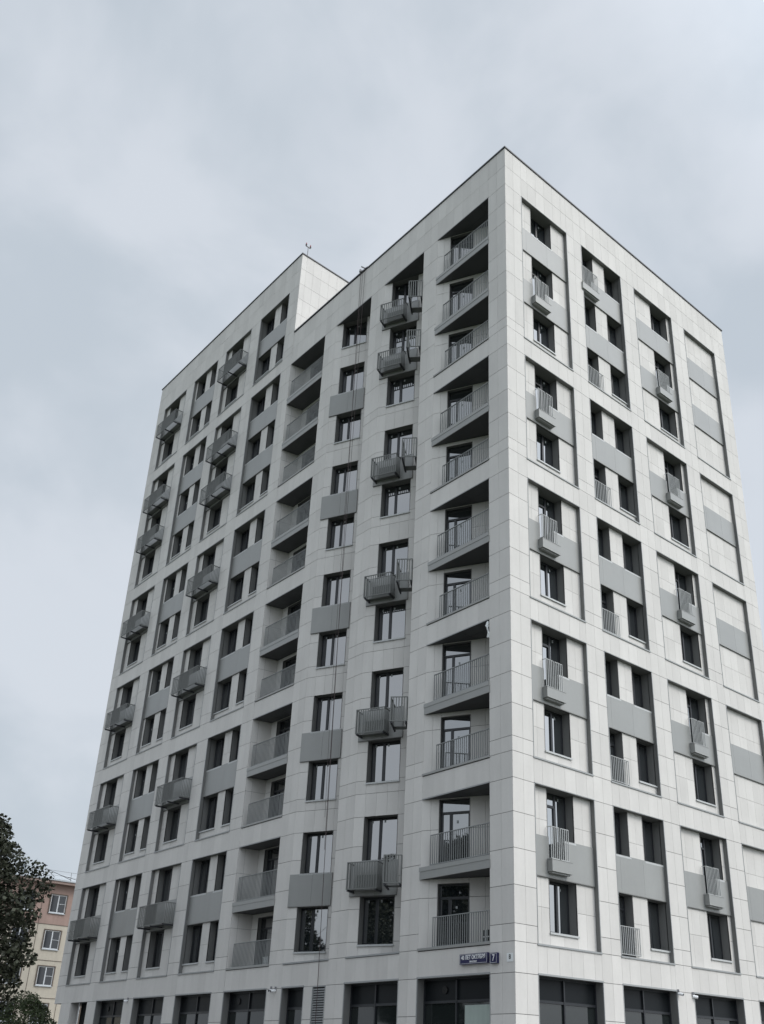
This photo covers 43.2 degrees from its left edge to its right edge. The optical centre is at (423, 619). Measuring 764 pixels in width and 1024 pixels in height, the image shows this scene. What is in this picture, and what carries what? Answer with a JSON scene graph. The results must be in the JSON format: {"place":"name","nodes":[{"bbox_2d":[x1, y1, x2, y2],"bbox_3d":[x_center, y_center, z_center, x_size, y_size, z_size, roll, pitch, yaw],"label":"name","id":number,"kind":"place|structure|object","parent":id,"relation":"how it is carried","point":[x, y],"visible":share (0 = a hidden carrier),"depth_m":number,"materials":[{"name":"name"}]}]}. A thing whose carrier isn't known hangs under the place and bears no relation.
{"place":"outdoors","nodes":[
{"label":"outdoors","id":0,"kind":"place"},
{"bbox_2d":[0,813,55,1009],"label":"broadleaf tree","id":1,"kind":"object","parent":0,"point":[16,913],"visible":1,"depth_m":26.23,"materials":[{"name":"green plant"}]},
{"bbox_2d":[0,0,763,876],"label":"sky","id":2,"kind":"structure","parent":0,"point":[163,163],"materials":[{"name":"grey"}]},
{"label":"pavement","id":3,"kind":"structure","parent":0,"visible":0},
{"bbox_2d":[0,990,56,1023],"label":"broadleaf tree","id":4,"kind":"object","parent":3,"relation":"on","point":[38,1009],"visible":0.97,"depth_m":60.65,"materials":[{"name":"green plant"}]},
{"bbox_2d":[0,849,80,1023],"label":"old apartment block","id":5,"kind":"structure","parent":3,"relation":"on","point":[40,977],"depth_m":76.13,"materials":[{"name":"brown"}]},
{"bbox_2d":[34,965,55,986],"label":"window","id":6,"kind":"structure","parent":5,"relation":"in","point":[45,975],"depth_m":75.28,"materials":[{"name":"white glass"}]},
{"bbox_2d":[41,929,61,950],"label":"window","id":7,"kind":"structure","parent":5,"relation":"in","point":[52,939],"depth_m":76.43,"materials":[{"name":"white glass"}]},
{"bbox_2d":[48,893,68,914],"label":"window","id":8,"kind":"structure","parent":5,"relation":"in","point":[58,902],"depth_m":77.60,"materials":[{"name":"white"}]},
{"bbox_2d":[54,146,763,1023],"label":"apartment building","id":9,"kind":"structure","parent":3,"relation":"on","point":[554,782],"depth_m":41.42,"materials":[{"name":"tile"}]},
{"bbox_2d":[73,942,90,977],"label":"window","id":10,"kind":"structure","parent":9,"relation":"in","point":[83,953],"depth_m":52.24,"materials":[{"name":"glass"}]},
{"bbox_2d":[93,998,123,1023],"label":"shop window","id":11,"kind":"structure","parent":9,"relation":"in","point":[107,1011],"depth_m":47.99,"materials":[{"name":"glass"}]},
{"bbox_2d":[105,937,120,973],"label":"window","id":12,"kind":"structure","parent":9,"relation":"in","point":[115,942],"depth_m":49.59,"materials":[{"name":"glass"}]},
{"bbox_2d":[130,995,164,1023],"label":"shop window","id":13,"kind":"structure","parent":9,"relation":"in","point":[148,1009],"depth_m":45.16,"materials":[{"name":"glass"}]},
{"bbox_2d":[145,930,164,969],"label":"window","id":14,"kind":"structure","parent":9,"relation":"in","point":[156,937],"depth_m":46.56,"materials":[{"name":"glass"}]},
{"bbox_2d":[155,867,172,902],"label":"window","id":15,"kind":"structure","parent":9,"relation":"in","point":[165,875],"depth_m":47.85,"materials":[{"name":"glass"}]},
{"bbox_2d":[162,806,180,843],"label":"window","id":16,"kind":"structure","parent":9,"relation":"in","point":[173,815],"depth_m":49.12,"materials":[{"name":"glass"}]},
{"bbox_2d":[172,749,188,781],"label":"window","id":17,"kind":"structure","parent":9,"relation":"in","point":[180,765],"depth_m":50.44,"materials":[{"name":"glass"}]},
{"bbox_2d":[178,695,195,730],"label":"window","id":18,"kind":"structure","parent":9,"relation":"in","point":[188,707],"depth_m":51.69,"materials":[{"name":"glass"}]},
{"bbox_2d":[171,992,211,1023],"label":"shop window","id":19,"kind":"structure","parent":9,"relation":"in","point":[190,1008],"depth_m":42.27,"materials":[{"name":"glass"}]},
{"bbox_2d":[182,923,202,965],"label":"window","id":20,"kind":"structure","parent":9,"relation":"in","point":[194,932],"depth_m":44.08,"materials":[{"name":"glass"}]},
{"bbox_2d":[190,857,210,897],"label":"window","id":21,"kind":"structure","parent":9,"relation":"in","point":[201,874],"depth_m":45.35,"materials":[{"name":"glass"}]},
{"bbox_2d":[199,793,217,832],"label":"window","id":22,"kind":"structure","parent":9,"relation":"in","point":[209,808],"depth_m":46.65,"materials":[{"name":"glass"}]},
{"bbox_2d":[205,920,218,962],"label":"narrow window","id":23,"kind":"structure","parent":9,"relation":"in","point":[211,948],"depth_m":42.77,"materials":[{"name":"glass"}]},
{"bbox_2d":[206,733,225,771],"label":"window","id":24,"kind":"structure","parent":9,"relation":"in","point":[217,744],"depth_m":47.92,"materials":[{"name":"glass"}]},
{"bbox_2d":[213,677,231,714],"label":"window","id":25,"kind":"structure","parent":9,"relation":"in","point":[224,687],"depth_m":49.19,"materials":[{"name":"glass"}]},
{"bbox_2d":[220,623,238,659],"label":"window","id":26,"kind":"structure","parent":9,"relation":"in","point":[230,635],"depth_m":50.48,"materials":[{"name":"glass"}]},
{"bbox_2d":[227,572,244,607],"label":"window","id":27,"kind":"structure","parent":9,"relation":"in","point":[236,587],"depth_m":51.75,"materials":[{"name":"glass"}]},
{"bbox_2d":[233,523,250,558],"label":"window","id":28,"kind":"structure","parent":9,"relation":"in","point":[242,538],"depth_m":53.06,"materials":[{"name":"glass"}]},
{"bbox_2d":[220,988,266,1023],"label":"shop window","id":29,"kind":"structure","parent":9,"relation":"in","point":[246,1006],"depth_m":39.35,"materials":[{"name":"glass"}]},
{"bbox_2d":[254,916,272,964],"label":"balcony door","id":30,"kind":"structure","parent":9,"relation":"in","point":[264,929],"depth_m":41.16,"materials":[{"name":"glass"}]},
{"bbox_2d":[260,847,278,896],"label":"balcony door","id":31,"kind":"structure","parent":9,"relation":"in","point":[271,855],"depth_m":42.37,"materials":[{"name":"glass"}]},
{"bbox_2d":[278,985,303,1023],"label":"shop window","id":32,"kind":"structure","parent":9,"relation":"in","point":[291,1001],"depth_m":36.93,"materials":[{"name":"glass"}]},
{"bbox_2d":[293,906,328,953],"bbox_3d":[-4.335,12.231,37.907,1.460,1.770,0.430,-9,-27,22],"label":"window","id":33,"kind":"structure","parent":9,"relation":"in","point":[309,922],"depth_m":38.11,"materials":[{"name":"glass"}]},
{"bbox_2d":[299,830,333,875],"bbox_3d":[-4.255,9.529,39.173,1.460,1.740,0.430,-9,-27,22],"label":"window","id":34,"kind":"structure","parent":9,"relation":"in","point":[313,853],"depth_m":39.39,"materials":[{"name":"glass"}]},
{"bbox_2d":[305,759,337,801],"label":"window","id":35,"kind":"structure","parent":9,"relation":"in","point":[318,774],"depth_m":40.68,"materials":[{"name":"glass"}]},
{"bbox_2d":[310,692,342,733],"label":"window","id":36,"kind":"structure","parent":9,"relation":"in","point":[322,704],"depth_m":41.96,"materials":[{"name":"glass"}]},
{"bbox_2d":[316,629,346,668],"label":"window","id":37,"kind":"structure","parent":9,"relation":"in","point":[327,646],"depth_m":43.23,"materials":[{"name":"glass"}]},
{"bbox_2d":[320,570,350,607],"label":"window","id":38,"kind":"structure","parent":9,"relation":"in","point":[331,590],"depth_m":44.52,"materials":[{"name":"glass"}]},
{"bbox_2d":[325,513,354,550],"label":"window","id":39,"kind":"structure","parent":9,"relation":"in","point":[335,531],"depth_m":45.80,"materials":[{"name":"glass"}]},
{"bbox_2d":[329,461,357,495],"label":"window","id":40,"kind":"structure","parent":9,"relation":"in","point":[339,478],"depth_m":47.09,"materials":[{"name":"glass"}]},
{"bbox_2d":[334,409,361,443],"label":"window","id":41,"kind":"structure","parent":9,"relation":"in","point":[343,428],"depth_m":48.38,"materials":[{"name":"glass"}]},
{"bbox_2d":[337,361,364,394],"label":"window","id":42,"kind":"structure","parent":9,"relation":"in","point":[346,378],"depth_m":49.66,"materials":[{"name":"glass"}]},
{"bbox_2d":[341,317,367,348],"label":"window","id":43,"kind":"structure","parent":9,"relation":"in","point":[350,332],"depth_m":50.95,"materials":[{"name":"glass"}]},
{"bbox_2d":[342,979,398,1023],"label":"shop window","id":44,"kind":"structure","parent":9,"relation":"in","point":[373,1001],"depth_m":33.66,"materials":[{"name":"glass"}]},
{"bbox_2d":[356,895,394,946],"bbox_3d":[-1.646,11.014,35.143,1.470,1.770,0.430,-9,-27,22],"label":"window","id":45,"kind":"structure","parent":9,"relation":"in","point":[376,913],"depth_m":35.33,"materials":[{"name":"glass"}]},
{"bbox_2d":[362,814,397,861],"bbox_3d":[-1.566,8.313,36.409,1.470,1.740,0.430,-9,-27,22],"label":"window","id":46,"kind":"structure","parent":9,"relation":"in","point":[379,832],"depth_m":36.64,"materials":[{"name":"glass"}]},
{"bbox_2d":[365,738,400,784],"bbox_3d":[-1.485,5.584,37.688,1.470,1.770,0.430,-9,-27,22],"label":"window","id":47,"kind":"structure","parent":9,"relation":"in","point":[383,756],"depth_m":37.91,"materials":[{"name":"glass"}]},
{"bbox_2d":[369,667,403,710],"bbox_3d":[-1.405,2.882,38.954,1.470,1.740,0.430,-9,-27,22],"label":"window","id":48,"kind":"structure","parent":9,"relation":"in","point":[385,684],"depth_m":39.23,"materials":[{"name":"glass"}]},
{"bbox_2d":[373,600,405,642],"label":"window","id":49,"kind":"structure","parent":9,"relation":"in","point":[390,618],"depth_m":40.47,"materials":[{"name":"glass"}]},
{"bbox_2d":[376,538,408,578],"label":"window","id":50,"kind":"structure","parent":9,"relation":"in","point":[388,552],"depth_m":41.81,"materials":[{"name":"glass"}]},
{"bbox_2d":[379,479,410,518],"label":"window","id":51,"kind":"structure","parent":9,"relation":"in","point":[395,497],"depth_m":43.04,"materials":[{"name":"glass"}]},
{"bbox_2d":[382,424,412,461],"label":"window","id":52,"kind":"structure","parent":9,"relation":"in","point":[393,437],"depth_m":44.38,"materials":[{"name":"glass"}]},
{"bbox_2d":[385,370,414,406],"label":"window","id":53,"kind":"structure","parent":9,"relation":"in","point":[400,388],"depth_m":45.63,"materials":[{"name":"glass"}]},
{"bbox_2d":[389,321,416,354],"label":"window","id":54,"kind":"structure","parent":9,"relation":"in","point":[398,334],"depth_m":46.97,"materials":[{"name":"glass"}]},
{"bbox_2d":[391,275,418,307],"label":"window","id":55,"kind":"structure","parent":9,"relation":"in","point":[400,289],"depth_m":48.24,"materials":[{"name":"glass"}]},
{"bbox_2d":[415,972,490,1023],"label":"shop window","id":56,"kind":"structure","parent":9,"relation":"in","point":[457,998],"depth_m":30.72,"materials":[{"name":"glass"}]},
{"bbox_2d":[437,883,469,945],"bbox_3d":[1.029,9.968,32.328,1.164,2.140,0.218,-8,-27,20],"label":"balcony door","id":57,"kind":"structure","parent":9,"relation":"in","point":[454,898],"depth_m":32.52,"materials":[{"name":"glass"}]},
{"bbox_2d":[438,798,469,863],"bbox_3d":[1.104,7.424,33.520,1.164,2.360,0.218,-8,-27,20],"label":"balcony door","id":58,"kind":"structure","parent":9,"relation":"in","point":[454,814],"depth_m":33.76,"materials":[{"name":"glass"}]},
{"bbox_2d":[440,714,470,767],"bbox_3d":[1.190,4.537,34.873,1.164,2.140,0.218,-8,-27,20],"label":"balcony door","id":59,"kind":"structure","parent":9,"relation":"in","point":[453,727],"depth_m":35.11,"materials":[{"name":"glass"}]},
{"bbox_2d":[441,641,470,696],"bbox_3d":[1.265,1.993,36.065,1.164,2.360,0.218,-8,-27,20],"label":"balcony door","id":60,"kind":"structure","parent":9,"relation":"in","point":[454,654],"depth_m":36.32,"materials":[{"name":"glass"}]},
{"bbox_2d":[443,569,471,614],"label":"balcony door","id":61,"kind":"structure","parent":9,"relation":"in","point":[452,580],"depth_m":37.71,"materials":[{"name":"glass"}]},
{"bbox_2d":[444,505,471,552],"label":"balcony door","id":62,"kind":"structure","parent":9,"relation":"in","point":[454,516],"depth_m":38.94,"materials":[{"name":"glass"}]},
{"bbox_2d":[446,442,472,481],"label":"balcony door","id":63,"kind":"structure","parent":9,"relation":"in","point":[452,452],"depth_m":40.29,"materials":[{"name":"glass"}]},
{"bbox_2d":[447,385,472,426],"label":"balcony door","id":64,"kind":"structure","parent":9,"relation":"in","point":[453,396],"depth_m":41.50,"materials":[{"name":"glass"}]},
{"bbox_2d":[448,329,472,362],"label":"balcony door","id":65,"kind":"structure","parent":9,"relation":"in","point":[454,338],"depth_m":42.86,"materials":[{"name":"glass"}]},
{"bbox_2d":[449,278,473,315],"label":"balcony door","id":66,"kind":"structure","parent":9,"relation":"in","point":[454,288],"depth_m":44.12,"materials":[{"name":"glass"}]},
{"bbox_2d":[450,231,473,264],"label":"balcony door","id":67,"kind":"structure","parent":9,"relation":"in","point":[455,240],"depth_m":45.37,"materials":[{"name":"glass"}]},
{"bbox_2d":[530,209,551,250],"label":"window","id":68,"kind":"structure","parent":9,"relation":"in","point":[540,230],"depth_m":44.57,"materials":[{"name":"glass"}]},
{"bbox_2d":[531,257,553,301],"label":"balcony door","id":69,"kind":"structure","parent":9,"relation":"in","point":[538,270],"depth_m":43.31,"materials":[{"name":"glass"}]},
{"bbox_2d":[533,309,555,354],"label":"window","id":70,"kind":"structure","parent":9,"relation":"in","point":[543,330],"depth_m":42.01,"materials":[{"name":"glass"}]},
{"bbox_2d":[534,366,558,413],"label":"balcony door","id":71,"kind":"structure","parent":9,"relation":"in","point":[543,381],"depth_m":40.72,"materials":[{"name":"glass"}]},
{"bbox_2d":[536,425,560,472],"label":"window","id":72,"kind":"structure","parent":9,"relation":"in","point":[547,445],"depth_m":39.43,"materials":[{"name":"glass"}]},
{"bbox_2d":[538,488,563,541],"bbox_3d":[4.833,-3.810,37.649,1.402,2.400,0.450,22,-32,-36],"label":"balcony door","id":73,"kind":"structure","parent":9,"relation":"in","point":[548,505],"depth_m":38.14,"materials":[{"name":"glass"}]},
{"bbox_2d":[539,554,566,606],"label":"window","id":74,"kind":"structure","parent":9,"relation":"in","point":[552,585],"depth_m":36.86,"materials":[{"name":"glass"}]},
{"bbox_2d":[541,627,569,688],"bbox_3d":[4.672,1.621,35.103,1.402,2.400,0.450,22,-32,-36],"label":"balcony door","id":75,"kind":"structure","parent":9,"relation":"in","point":[554,646],"depth_m":35.59,"materials":[{"name":"glass"}]},
{"bbox_2d":[544,705,572,759],"bbox_3d":[4.598,4.014,33.979,1.410,1.750,0.450,22,-32,-36],"label":"window","id":76,"kind":"structure","parent":9,"relation":"in","point":[557,734],"depth_m":34.31,"materials":[{"name":"glass"}]},
{"bbox_2d":[546,788,575,859],"bbox_3d":[4.511,7.052,32.558,1.402,2.400,0.450,22,-32,-36],"label":"balcony door","id":77,"kind":"structure","parent":9,"relation":"in","point":[559,806],"depth_m":33.00,"materials":[{"name":"glass"}]},
{"bbox_2d":[548,878,579,938],"bbox_3d":[4.437,9.445,31.433,1.410,1.750,0.450,22,-32,-36],"label":"window","id":78,"kind":"structure","parent":9,"relation":"in","point":[563,912],"depth_m":31.73,"materials":[{"name":"glass"}]},
{"bbox_2d":[538,973,605,1023],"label":"shop window","id":79,"kind":"structure","parent":9,"relation":"in","point":[562,999],"depth_m":30.42,"materials":[{"name":"glass"}]},
{"bbox_2d":[590,403,604,441],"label":"window","id":80,"kind":"structure","parent":9,"relation":"in","point":[596,414],"depth_m":42.63,"materials":[{"name":"glass"}]},
{"bbox_2d":[597,521,612,563],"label":"window","id":81,"kind":"structure","parent":9,"relation":"in","point":[603,531],"depth_m":40.06,"materials":[{"name":"glass"}]},
{"bbox_2d":[601,586,615,633],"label":"balcony door","id":82,"kind":"structure","parent":9,"relation":"in","point":[607,596],"depth_m":38.84,"materials":[{"name":"glass"}]},
{"bbox_2d":[603,268,619,304],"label":"window","id":83,"kind":"structure","parent":9,"relation":"in","point":[610,282],"depth_m":47.62,"materials":[{"name":"glass"}]},
{"bbox_2d":[605,655,620,700],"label":"window","id":84,"kind":"structure","parent":9,"relation":"in","point":[612,677],"depth_m":37.50,"materials":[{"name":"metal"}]},
{"bbox_2d":[606,315,623,353],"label":"window","id":85,"kind":"structure","parent":9,"relation":"in","point":[613,329],"depth_m":46.33,"materials":[{"name":"glass"}]},
{"bbox_2d":[609,729,624,783],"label":"balcony door","id":86,"kind":"structure","parent":9,"relation":"in","point":[616,740],"depth_m":36.26,"materials":[{"name":"glass"}]},
{"bbox_2d":[610,366,627,404],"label":"window","id":87,"kind":"structure","parent":9,"relation":"in","point":[618,386],"depth_m":45.04,"materials":[{"name":"glass"}]},
{"bbox_2d":[614,808,631,859],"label":"window","id":88,"kind":"structure","parent":9,"relation":"in","point":[620,817],"depth_m":34.93,"materials":[{"name":"glass"}]},
{"bbox_2d":[614,420,631,459],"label":"window","id":89,"kind":"structure","parent":9,"relation":"in","point":[622,438],"depth_m":43.74,"materials":[{"name":"glass"}]},
{"bbox_2d":[617,474,636,517],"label":"window","id":90,"kind":"structure","parent":9,"relation":"in","point":[626,490],"depth_m":42.47,"materials":[{"name":"glass"}]},
{"bbox_2d":[619,893,635,957],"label":"balcony door","id":91,"kind":"structure","parent":9,"relation":"in","point":[625,901],"depth_m":33.68,"materials":[{"name":"glass"}]},
{"bbox_2d":[622,535,640,578],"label":"window","id":92,"kind":"structure","parent":9,"relation":"in","point":[630,548],"depth_m":41.18,"materials":[{"name":"glass"}]},
{"bbox_2d":[626,598,645,643],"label":"window","id":93,"kind":"structure","parent":9,"relation":"in","point":[636,630],"depth_m":39.90,"materials":[{"name":"glass"}]},
{"bbox_2d":[631,666,651,713],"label":"window","id":94,"kind":"structure","parent":9,"relation":"in","point":[640,683],"depth_m":38.61,"materials":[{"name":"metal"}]},
{"bbox_2d":[636,738,657,787],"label":"window","id":95,"kind":"structure","parent":9,"relation":"in","point":[645,751],"depth_m":37.33,"materials":[{"name":"glass"}]},
{"bbox_2d":[623,983,679,1023],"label":"shop window","id":96,"kind":"structure","parent":9,"relation":"in","point":[642,1004],"depth_m":32.93,"materials":[{"name":"glass"}]},
{"bbox_2d":[641,816,663,866],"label":"window","id":97,"kind":"structure","parent":9,"relation":"in","point":[650,827],"depth_m":36.04,"materials":[{"name":"glass"}]},
{"bbox_2d":[647,899,670,952],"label":"window","id":98,"kind":"structure","parent":9,"relation":"in","point":[657,915],"depth_m":34.75,"materials":[{"name":"glass"}]},
{"bbox_2d":[649,305,668,343],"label":"window","id":99,"kind":"structure","parent":9,"relation":"in","point":[658,322],"depth_m":49.92,"materials":[{"name":"glass"}]},
{"bbox_2d":[653,351,673,390],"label":"balcony door","id":100,"kind":"structure","parent":9,"relation":"in","point":[660,364],"depth_m":48.64,"materials":[{"name":"glass"}]},
{"bbox_2d":[658,400,678,439],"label":"window","id":101,"kind":"structure","parent":9,"relation":"in","point":[667,416],"depth_m":47.36,"materials":[{"name":"glass"}]},
{"bbox_2d":[663,452,684,493],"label":"balcony door","id":102,"kind":"structure","parent":9,"relation":"in","point":[671,466],"depth_m":46.06,"materials":[{"name":"glass"}]},
{"bbox_2d":[668,506,689,548],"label":"window","id":103,"kind":"structure","parent":9,"relation":"in","point":[678,524],"depth_m":44.79,"materials":[{"name":"glass"}]},
{"bbox_2d":[674,565,695,611],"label":"balcony door","id":104,"kind":"structure","parent":9,"relation":"in","point":[683,579],"depth_m":43.51,"materials":[{"name":"glass"}]},
{"bbox_2d":[679,624,702,669],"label":"window","id":105,"kind":"structure","parent":9,"relation":"in","point":[690,647],"depth_m":42.22,"materials":[{"name":"glass"}]},
{"bbox_2d":[686,690,709,743],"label":"balcony door","id":106,"kind":"structure","parent":9,"relation":"in","point":[696,707],"depth_m":40.95,"materials":[{"name":"glass"}]},
{"bbox_2d":[692,759,716,806],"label":"window","id":107,"kind":"structure","parent":9,"relation":"in","point":[703,775],"depth_m":39.65,"materials":[{"name":"glass"}]},
{"bbox_2d":[699,833,724,894],"bbox_3d":[11.204,9.739,37.867,1.412,2.400,0.450,22,-32,-36],"label":"balcony door","id":108,"kind":"structure","parent":9,"relation":"in","point":[710,846],"depth_m":38.38,"materials":[{"name":"glass"}]},
{"bbox_2d":[706,911,732,962],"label":"window","id":109,"kind":"structure","parent":9,"relation":"in","point":[718,930],"depth_m":37.07,"materials":[{"name":"glass"}]},
{"bbox_2d":[694,992,745,1023],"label":"shop window","id":110,"kind":"structure","parent":9,"relation":"in","point":[709,1008],"depth_m":35.46,"materials":[{"name":"glass"}]},
{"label":"rope anchor","id":111,"kind":"object","parent":9,"relation":"attached to","visible":0},
{"bbox_2d":[315,277,360,1023],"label":"rope","id":112,"kind":"object","parent":111,"relation":"hanging from","point":[335,683],"visible":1,"depth_m":40.28,"materials":[{"name":"grey fabric"}]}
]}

